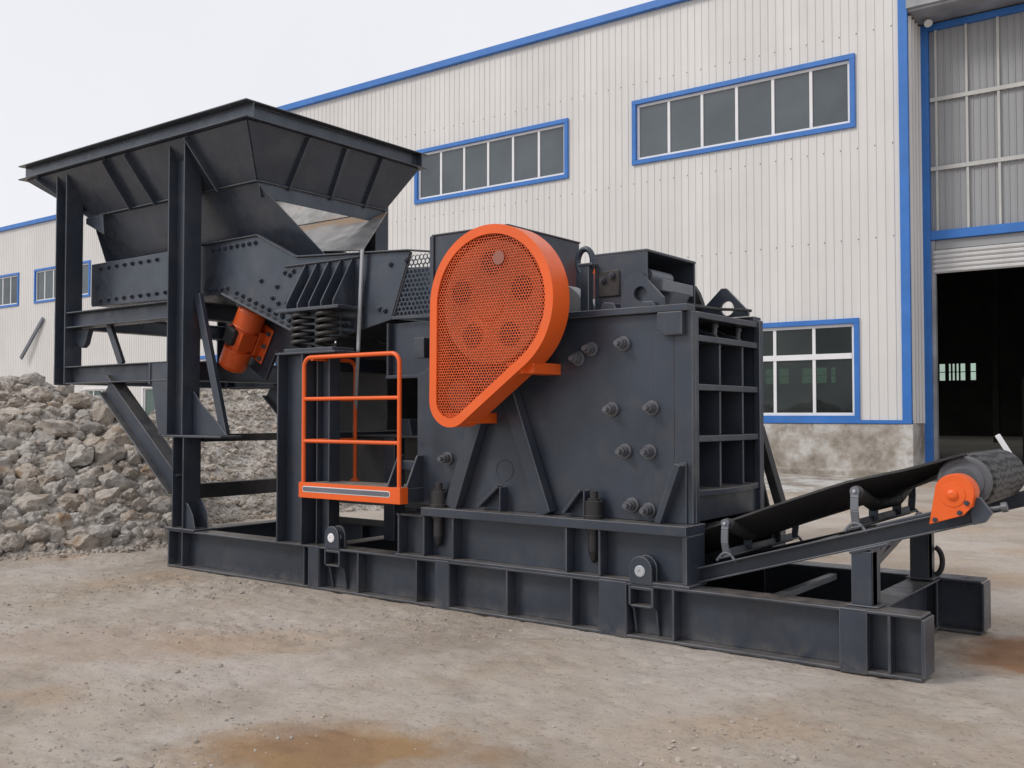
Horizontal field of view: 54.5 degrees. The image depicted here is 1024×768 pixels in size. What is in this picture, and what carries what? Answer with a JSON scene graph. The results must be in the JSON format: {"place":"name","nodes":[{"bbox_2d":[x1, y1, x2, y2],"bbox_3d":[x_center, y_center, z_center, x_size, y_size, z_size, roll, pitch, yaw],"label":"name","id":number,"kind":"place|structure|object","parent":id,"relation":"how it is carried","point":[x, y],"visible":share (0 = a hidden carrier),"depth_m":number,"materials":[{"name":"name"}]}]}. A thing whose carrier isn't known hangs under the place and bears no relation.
{"place":"outdoors","nodes":[
{"label":"outdoors","id":0,"kind":"place"},
{"bbox_2d":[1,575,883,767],"bbox_3d":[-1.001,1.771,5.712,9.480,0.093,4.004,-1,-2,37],"label":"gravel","id":1,"kind":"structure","parent":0,"point":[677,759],"depth_m":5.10,"materials":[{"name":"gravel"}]},
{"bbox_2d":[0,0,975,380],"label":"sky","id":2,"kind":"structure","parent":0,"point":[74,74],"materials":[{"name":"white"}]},
{"bbox_2d":[0,483,1023,767],"bbox_3d":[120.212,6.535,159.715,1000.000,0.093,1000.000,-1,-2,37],"label":"ground","id":3,"kind":"structure","parent":0,"point":[518,701],"depth_m":5.88,"materials":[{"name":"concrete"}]},
{"bbox_2d":[0,533,25,552],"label":"stone","id":4,"kind":"object","parent":3,"relation":"on","point":[10,542],"visible":0.93,"depth_m":11.29,"materials":[{"name":"stone"}]},
{"bbox_2d":[21,523,49,542],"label":"stone","id":5,"kind":"object","parent":3,"relation":"on","point":[35,532],"visible":0.66,"depth_m":11.53,"materials":[{"name":"stone"}]},
{"bbox_2d":[0,214,166,415],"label":"factory wing","id":6,"kind":"structure","parent":3,"relation":"on","point":[27,272],"depth_m":58.62,"materials":[{"name":"metal"}]},
{"bbox_2d":[0,272,18,307],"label":"window","id":7,"kind":"structure","parent":6,"relation":"in","point":[9,283],"depth_m":61.00,"materials":[{"name":"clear glass"}]},
{"bbox_2d":[20,317,44,359],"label":"steel bar","id":8,"kind":"object","parent":6,"relation":"attached to","point":[32,337],"visible":1,"depth_m":58.65,"materials":[{"name":"grey paint"}]},
{"bbox_2d":[33,260,90,303],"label":"window","id":9,"kind":"structure","parent":6,"relation":"in","point":[44,278],"depth_m":58.20,"materials":[{"name":"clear glass"}]},
{"bbox_2d":[83,387,106,398],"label":"window","id":10,"kind":"structure","parent":6,"relation":"in","point":[95,391],"depth_m":54.93,"materials":[{"name":"white glass"}]},
{"bbox_2d":[141,387,154,415],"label":"window","id":11,"kind":"structure","parent":6,"relation":"in","point":[147,399],"depth_m":51.91,"materials":[{"name":"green glass"}]},
{"bbox_2d":[0,380,211,551],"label":"rubble","id":12,"kind":"object","parent":3,"relation":"on","point":[125,532],"visible":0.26,"depth_m":12.68,"materials":[{"name":"grey stone"}]},
{"bbox_2d":[0,512,275,560],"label":"rubble","id":13,"kind":"object","parent":3,"relation":"on","point":[114,548],"visible":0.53,"depth_m":11.66,"materials":[{"name":"gravel"}]},
{"bbox_2d":[0,386,383,553],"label":"rubble heap","id":14,"kind":"object","parent":3,"relation":"on","point":[138,530],"visible":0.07,"depth_m":16.45,"materials":[{"name":"stone"}]},
{"bbox_2d":[0,418,7,430],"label":"stone","id":15,"kind":"object","parent":14,"relation":"on","point":[3,422],"visible":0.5,"depth_m":13.64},
{"bbox_2d":[0,457,11,467],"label":"stone","id":16,"kind":"object","parent":14,"relation":"on","point":[5,461],"visible":0.74,"depth_m":12.87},
{"bbox_2d":[0,391,11,401],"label":"stone","id":17,"kind":"object","parent":14,"relation":"on","point":[3,394],"visible":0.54,"depth_m":14.42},
{"bbox_2d":[0,494,13,515],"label":"stone","id":18,"kind":"object","parent":14,"relation":"on","point":[5,502],"visible":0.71,"depth_m":11.91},
{"bbox_2d":[0,379,13,391],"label":"stone","id":19,"kind":"object","parent":14,"relation":"on","point":[6,384],"visible":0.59,"depth_m":14.68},
{"bbox_2d":[0,489,13,498],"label":"stone","id":20,"kind":"object","parent":14,"relation":"on","point":[6,493],"visible":0.51,"depth_m":12.20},
{"bbox_2d":[0,466,15,475],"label":"stone","id":21,"kind":"object","parent":14,"relation":"on","point":[6,470],"visible":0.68,"depth_m":12.69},
{"bbox_2d":[1,474,16,485],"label":"stone","id":22,"kind":"object","parent":14,"relation":"on","point":[5,479],"visible":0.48,"depth_m":12.49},
{"bbox_2d":[0,375,17,384],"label":"stone","id":23,"kind":"object","parent":14,"relation":"on","point":[11,378],"visible":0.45,"depth_m":14.89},
{"bbox_2d":[0,450,18,463],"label":"stone","id":24,"kind":"object","parent":14,"relation":"on","point":[13,455],"visible":0.71,"depth_m":13.03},
{"bbox_2d":[0,435,20,450],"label":"stone","id":25,"kind":"object","parent":14,"relation":"on","point":[8,442],"visible":0.59,"depth_m":13.28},
{"bbox_2d":[0,407,22,421],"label":"stone","id":26,"kind":"object","parent":14,"relation":"on","point":[8,414],"visible":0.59,"depth_m":13.92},
{"bbox_2d":[1,505,22,520],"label":"stone","id":27,"kind":"object","parent":14,"relation":"on","point":[11,511],"visible":0.52,"depth_m":11.83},
{"bbox_2d":[3,518,27,532],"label":"stone","id":28,"kind":"object","parent":14,"relation":"on","point":[14,525],"visible":0.66,"depth_m":11.60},
{"bbox_2d":[5,397,26,408],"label":"stone","id":29,"kind":"object","parent":14,"relation":"on","point":[15,402],"visible":0.56,"depth_m":14.30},
{"bbox_2d":[2,419,32,435],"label":"stone","id":30,"kind":"object","parent":14,"relation":"on","point":[18,426],"visible":0.61,"depth_m":13.59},
{"bbox_2d":[12,383,27,391],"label":"stone","id":31,"kind":"object","parent":14,"relation":"on","point":[17,387],"visible":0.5,"depth_m":14.79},
{"bbox_2d":[18,432,31,439],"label":"stone","id":32,"kind":"object","parent":14,"relation":"on","point":[25,435],"visible":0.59,"depth_m":13.55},
{"bbox_2d":[15,440,39,456],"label":"stone","id":33,"kind":"object","parent":14,"relation":"on","point":[30,446],"visible":0.73,"depth_m":13.25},
{"bbox_2d":[14,478,42,494],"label":"stone","id":34,"kind":"object","parent":14,"relation":"on","point":[23,486],"visible":0.53,"depth_m":12.38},
{"bbox_2d":[15,463,41,478],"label":"stone","id":35,"kind":"object","parent":14,"relation":"on","point":[27,470],"visible":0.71,"depth_m":12.76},
{"bbox_2d":[20,453,36,463],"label":"stone","id":36,"kind":"object","parent":14,"relation":"on","point":[32,457],"visible":0.65,"depth_m":13.03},
{"bbox_2d":[22,511,39,522],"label":"stone","id":37,"kind":"object","parent":14,"relation":"on","point":[35,519],"visible":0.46,"depth_m":11.84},
{"bbox_2d":[14,494,48,514],"bbox_3d":[-5.891,1.509,12.172,0.361,0.306,0.461,-1,-2,38],"label":"stone","id":38,"kind":"object","parent":14,"relation":"on","point":[24,505],"visible":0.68,"depth_m":12.06,"materials":[{"name":"stone"}]},
{"bbox_2d":[19,372,45,385],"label":"stone","id":39,"kind":"object","parent":14,"relation":"on","point":[35,379],"visible":0.62,"depth_m":14.97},
{"bbox_2d":[20,402,46,413],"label":"stone","id":40,"kind":"object","parent":14,"relation":"on","point":[28,409],"visible":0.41,"depth_m":14.18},
{"bbox_2d":[28,542,45,551],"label":"stone","id":41,"kind":"object","parent":14,"relation":"on","point":[38,547],"visible":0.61,"depth_m":11.40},
{"bbox_2d":[21,386,53,402],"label":"stone","id":42,"kind":"object","parent":14,"relation":"on","point":[40,394],"visible":0.68,"depth_m":14.61,"materials":[{"name":"stone"}]},
{"bbox_2d":[29,429,54,445],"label":"stone","id":43,"kind":"object","parent":14,"relation":"on","point":[40,438],"visible":0.67,"depth_m":13.53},
{"bbox_2d":[37,457,48,466],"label":"stone","id":44,"kind":"object","parent":14,"relation":"on","point":[44,461],"visible":0.61,"depth_m":13.09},
{"bbox_2d":[36,474,56,486],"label":"stone","id":45,"kind":"object","parent":14,"relation":"on","point":[44,480],"visible":0.66,"depth_m":12.72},
{"bbox_2d":[42,482,58,492],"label":"stone","id":46,"kind":"object","parent":14,"relation":"on","point":[53,486],"visible":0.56,"depth_m":12.54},
{"bbox_2d":[45,542,58,550],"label":"stone","id":47,"kind":"object","parent":14,"relation":"on","point":[52,546],"visible":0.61,"depth_m":11.47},
{"bbox_2d":[44,406,60,416],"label":"stone","id":48,"kind":"object","parent":14,"relation":"on","point":[52,410],"visible":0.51,"depth_m":14.30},
{"bbox_2d":[45,401,61,408],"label":"stone","id":49,"kind":"object","parent":14,"relation":"on","point":[58,405],"visible":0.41,"depth_m":14.50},
{"bbox_2d":[33,419,77,438],"bbox_3d":[-6.415,0.653,13.938,0.580,0.367,0.550,13,-16,-28],"label":"stone","id":50,"kind":"object","parent":14,"relation":"on","point":[64,429],"visible":0.88,"depth_m":13.76,"materials":[{"name":"stone"}]},
{"bbox_2d":[45,440,66,453],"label":"stone","id":51,"kind":"object","parent":14,"relation":"on","point":[54,446],"visible":0.6,"depth_m":13.42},
{"bbox_2d":[46,453,66,461],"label":"stone","id":52,"kind":"object","parent":14,"relation":"on","point":[58,457],"visible":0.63,"depth_m":13.20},
{"bbox_2d":[49,525,65,539],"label":"stone","id":53,"kind":"object","parent":14,"relation":"on","point":[57,532],"visible":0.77,"depth_m":11.74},
{"bbox_2d":[42,512,73,530],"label":"stone","id":54,"kind":"object","parent":14,"relation":"on","point":[63,521],"visible":0.66,"depth_m":11.89,"materials":[{"name":"stone"}]},
{"bbox_2d":[51,395,65,403],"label":"stone","id":55,"kind":"object","parent":14,"relation":"on","point":[58,398],"visible":0.66,"depth_m":14.74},
{"bbox_2d":[44,461,76,480],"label":"stone","id":56,"kind":"object","parent":14,"relation":"on","point":[59,470],"visible":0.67,"depth_m":12.91,"materials":[{"name":"stone"}]},
{"bbox_2d":[55,384,74,397],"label":"stone","id":57,"kind":"object","parent":14,"relation":"on","point":[65,391],"visible":0.45,"depth_m":14.95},
{"bbox_2d":[59,404,76,419],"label":"stone","id":58,"kind":"object","parent":14,"relation":"on","point":[67,411],"visible":0.77,"depth_m":14.45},
{"bbox_2d":[61,481,76,493],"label":"stone","id":59,"kind":"object","parent":14,"relation":"on","point":[71,486],"visible":0.81,"depth_m":12.66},
{"bbox_2d":[57,492,84,511],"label":"stone","id":60,"kind":"object","parent":14,"relation":"on","point":[68,500],"visible":0.66,"depth_m":12.36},
{"bbox_2d":[63,437,83,445],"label":"stone","id":61,"kind":"object","parent":14,"relation":"on","point":[70,441],"visible":0.45,"depth_m":13.62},
{"bbox_2d":[62,393,91,410],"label":"stone","id":62,"kind":"object","parent":14,"relation":"on","point":[78,401],"visible":0.69,"depth_m":14.69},
{"bbox_2d":[65,525,89,539],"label":"stone","id":63,"kind":"object","parent":14,"relation":"on","point":[75,531],"visible":0.66,"depth_m":11.86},
{"bbox_2d":[71,431,84,442],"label":"stone","id":64,"kind":"object","parent":14,"relation":"on","point":[79,435],"visible":0.58,"depth_m":13.88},
{"bbox_2d":[64,444,93,466],"bbox_3d":[-5.916,0.958,13.460,0.468,0.313,0.506,-8,2,-25],"label":"stone","id":65,"kind":"object","parent":14,"relation":"on","point":[80,455],"visible":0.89,"depth_m":13.31,"materials":[{"name":"stone"}]},
{"bbox_2d":[64,534,101,551],"bbox_3d":[-5.079,1.912,11.733,0.374,0.273,0.352,-10,-17,6],"label":"stone","id":66,"kind":"object","parent":14,"relation":"on","point":[87,542],"visible":0.71,"depth_m":11.66,"materials":[{"name":"stone"}]},
{"bbox_2d":[75,409,92,420],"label":"stone","id":67,"kind":"object","parent":14,"relation":"on","point":[80,414],"visible":0.7,"depth_m":14.47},
{"bbox_2d":[77,466,90,474],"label":"stone","id":68,"kind":"object","parent":14,"relation":"on","point":[83,470],"visible":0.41,"depth_m":13.15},
{"bbox_2d":[73,473,96,490],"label":"stone","id":69,"kind":"object","parent":14,"relation":"on","point":[84,480],"visible":0.63,"depth_m":12.82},
{"bbox_2d":[77,488,94,500],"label":"stone","id":70,"kind":"object","parent":14,"relation":"on","point":[89,491],"visible":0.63,"depth_m":12.66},
{"bbox_2d":[78,390,93,399],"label":"stone","id":71,"kind":"object","parent":14,"relation":"on","point":[88,394],"visible":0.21,"depth_m":15.07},
{"bbox_2d":[77,420,101,435],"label":"stone","id":72,"kind":"object","parent":14,"relation":"on","point":[86,427],"visible":0.84,"depth_m":14.08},
{"bbox_2d":[78,502,102,518],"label":"stone","id":73,"kind":"object","parent":14,"relation":"on","point":[87,509],"visible":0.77,"depth_m":12.26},
{"bbox_2d":[82,436,104,452],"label":"stone","id":74,"kind":"object","parent":14,"relation":"on","point":[91,441],"visible":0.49,"depth_m":13.75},
{"bbox_2d":[86,468,103,481],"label":"stone","id":75,"kind":"object","parent":14,"relation":"on","point":[96,472],"visible":0.48,"depth_m":13.05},
{"bbox_2d":[89,460,105,468],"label":"stone","id":76,"kind":"object","parent":14,"relation":"on","point":[93,464],"visible":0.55,"depth_m":13.39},
{"bbox_2d":[87,524,112,546],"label":"stone","id":77,"kind":"object","parent":14,"relation":"on","point":[102,533],"visible":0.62,"depth_m":11.88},
{"bbox_2d":[92,400,114,424],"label":"stone","id":78,"kind":"object","parent":14,"relation":"on","point":[102,413],"visible":0.69,"depth_m":14.44,"materials":[{"name":"stone"}]},
{"bbox_2d":[94,487,119,504],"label":"stone","id":79,"kind":"object","parent":14,"relation":"on","point":[109,495],"visible":0.77,"depth_m":12.66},
{"bbox_2d":[93,439,125,463],"bbox_3d":[-5.545,0.941,13.668,0.428,0.374,0.417,1,-2,-38],"label":"stone","id":80,"kind":"object","parent":14,"relation":"on","point":[107,451],"visible":0.88,"depth_m":13.53,"materials":[{"name":"stone"}]},
{"bbox_2d":[102,463,121,473],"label":"stone","id":81,"kind":"object","parent":14,"relation":"on","point":[107,468],"visible":0.47,"depth_m":13.26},
{"bbox_2d":[98,470,130,491],"bbox_3d":[-5.247,1.346,13.067,0.428,0.408,0.310,21,4,-19],"label":"stone","id":82,"kind":"object","parent":14,"relation":"on","point":[112,479],"visible":0.56,"depth_m":12.97,"materials":[{"name":"stone"}]},
{"bbox_2d":[103,503,125,516],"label":"stone","id":83,"kind":"object","parent":14,"relation":"on","point":[118,512],"visible":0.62,"depth_m":12.44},
{"bbox_2d":[106,521,122,536],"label":"stone","id":84,"kind":"object","parent":14,"relation":"on","point":[116,527],"visible":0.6,"depth_m":12.13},
{"bbox_2d":[102,425,133,445],"bbox_3d":[-5.620,0.795,14.176,0.498,0.419,0.466,-1,-2,40],"label":"stone","id":85,"kind":"object","parent":14,"relation":"on","point":[117,434],"visible":0.44,"depth_m":14.03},
{"bbox_2d":[110,537,127,545],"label":"stone","id":86,"kind":"object","parent":14,"relation":"on","point":[118,541],"visible":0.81,"depth_m":11.96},
{"bbox_2d":[117,461,130,470],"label":"stone","id":87,"kind":"object","parent":14,"relation":"on","point":[122,465],"visible":0.59,"depth_m":13.48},
{"bbox_2d":[119,488,138,501],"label":"stone","id":88,"kind":"object","parent":14,"relation":"on","point":[131,494],"visible":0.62,"depth_m":12.86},
{"bbox_2d":[121,467,139,480],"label":"stone","id":89,"kind":"object","parent":14,"relation":"on","point":[132,473],"visible":0.61,"depth_m":13.31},
{"bbox_2d":[124,444,137,450],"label":"stone","id":90,"kind":"object","parent":14,"relation":"on","point":[127,447],"visible":0.28,"depth_m":13.89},
{"bbox_2d":[120,509,142,521],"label":"stone","id":91,"kind":"object","parent":14,"relation":"on","point":[132,515],"visible":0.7,"depth_m":12.41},
{"bbox_2d":[123,450,141,466],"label":"stone","id":92,"kind":"object","parent":14,"relation":"on","point":[131,457],"visible":0.74,"depth_m":13.66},
{"bbox_2d":[131,497,146,510],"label":"stone","id":93,"kind":"object","parent":14,"relation":"on","point":[138,501],"visible":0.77,"depth_m":12.75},
{"bbox_2d":[136,486,151,497],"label":"stone","id":94,"kind":"object","parent":14,"relation":"on","point":[143,492],"visible":0.48,"depth_m":13.06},
{"bbox_2d":[136,537,151,545],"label":"stone","id":95,"kind":"object","parent":14,"relation":"on","point":[144,540],"visible":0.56,"depth_m":12.10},
{"bbox_2d":[139,464,155,477],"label":"stone","id":96,"kind":"object","parent":14,"relation":"on","point":[146,470],"visible":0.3,"depth_m":13.43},
{"bbox_2d":[143,512,160,519],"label":"stone","id":97,"kind":"object","parent":14,"relation":"on","point":[149,515],"visible":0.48,"depth_m":12.55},
{"bbox_2d":[147,496,171,514],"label":"stone","id":98,"kind":"object","parent":14,"relation":"on","point":[162,505],"visible":0.61,"depth_m":12.84,"materials":[{"name":"stone"}]},
{"bbox_2d":[151,528,167,543],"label":"stone","id":99,"kind":"object","parent":14,"relation":"on","point":[162,533],"visible":0.68,"depth_m":12.26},
{"bbox_2d":[162,512,171,525],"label":"stone","id":100,"kind":"object","parent":14,"relation":"on","point":[168,516],"visible":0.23,"depth_m":12.62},
{"bbox_2d":[87,389,383,518],"bbox_3d":[-5.493,1.005,19.738,11.521,2.521,9.116,-1,-2,37],"label":"rubble","id":101,"kind":"object","parent":3,"relation":"on","point":[263,403],"visible":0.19,"depth_m":17.14,"materials":[{"name":"beige stone"}]},
{"bbox_2d":[167,337,990,682],"bbox_3d":[-0.031,0.621,9.003,7.650,2.524,1.922,-1,-2,37],"label":"skid frame","id":102,"kind":"object","parent":3,"relation":"on","point":[801,613],"visible":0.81,"depth_m":8.13,"materials":[{"name":"grey paint"}]},
{"bbox_2d":[18,98,426,531],"bbox_3d":[-3.402,-0.587,12.004,5.000,4.334,2.700,-1,-2,37],"label":"feed hopper","id":103,"kind":"object","parent":102,"relation":"on","point":[181,190],"visible":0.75,"depth_m":10.92,"materials":[{"name":"grey paint"}]},
{"bbox_2d":[91,234,429,429],"bbox_3d":[-2.552,-0.520,10.899,5.684,2.013,1.720,-1,-2,37],"label":"vibrating feeder","id":104,"kind":"object","parent":102,"relation":"on","point":[281,298],"visible":0.8,"depth_m":10.03,"materials":[{"name":"grey paint"}]},
{"bbox_2d":[354,249,363,408],"bbox_3d":[-1.497,-0.339,9.571,0.060,1.823,0.687,0,-2,-15],"label":"metal strip","id":105,"kind":"object","parent":102,"relation":"on","point":[359,320],"visible":0.7,"depth_m":9.31,"materials":[{"name":"metal"}]},
{"bbox_2d":[299,351,422,504],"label":"service platform","id":106,"kind":"structure","parent":102,"relation":"hanging from","point":[395,489],"depth_m":8.68,"materials":[{"name":"orange paint"}]},
{"bbox_2d":[395,506,785,589],"bbox_3d":[0.649,1.254,8.431,2.800,0.430,1.828,-1,-2,37],"label":"support frame","id":107,"kind":"object","parent":102,"relation":"on","point":[546,543],"visible":0.69,"depth_m":7.67,"materials":[{"name":"grey paint"}]},
{"bbox_2d":[417,224,785,562],"bbox_3d":[0.634,0.029,8.322,2.733,2.673,2.120,-1,-2,37],"label":"jaw crusher","id":108,"kind":"object","parent":107,"relation":"on","point":[558,377],"visible":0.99,"depth_m":7.63,"materials":[{"name":"grey paint"}]},
{"bbox_2d":[698,434,1023,608],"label":"belt conveyor","id":109,"kind":"object","parent":102,"relation":"on","point":[976,487],"visible":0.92,"depth_m":6.57,"materials":[{"name":"grey paint"}]},
{"bbox_2d":[200,0,1023,475],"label":"factory building","id":110,"kind":"structure","parent":3,"relation":"on","point":[830,192],"depth_m":25.82,"materials":[{"name":"beige metal"}]},
{"bbox_2d":[414,118,568,203],"bbox_3d":[-0.765,-6.970,31.481,6.170,1.800,0.170,-1,-2,37],"label":"window","id":111,"kind":"structure","parent":110,"relation":"in","point":[538,153],"depth_m":31.32,"materials":[{"name":"grey glass"}]},
{"bbox_2d":[632,53,855,165],"bbox_3d":[5.968,-7.187,26.421,6.300,1.840,0.170,-1,-2,37],"label":"window","id":112,"kind":"structure","parent":110,"relation":"in","point":[816,97],"depth_m":26.25,"materials":[{"name":"grey glass"}]},
{"bbox_2d":[763,318,859,419],"bbox_3d":[6.359,-0.309,25.914,5.400,2.520,0.170,-1,-2,37],"label":"window","id":113,"kind":"structure","parent":110,"relation":"in","point":[811,369],"depth_m":25.03,"materials":[{"name":"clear glass"}]},
{"bbox_2d":[764,473,865,491],"bbox_3d":[0.150,2.381,27.008,19.700,0.150,4.752,-1,-2,37],"label":"concrete apron","id":114,"kind":"object","parent":3,"relation":"on","point":[801,482],"visible":0.06,"depth_m":22.68,"materials":[{"name":"concrete"}]},
{"bbox_2d":[929,436,1023,485],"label":"factory floor","id":115,"kind":"structure","parent":0,"point":[951,445],"depth_m":53.00,"materials":[{"name":"concrete"}]},
{"bbox_2d":[1022,378,1023,464],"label":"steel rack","id":116,"kind":"object","parent":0,"point":[1023,415],"visible":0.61,"depth_m":29.67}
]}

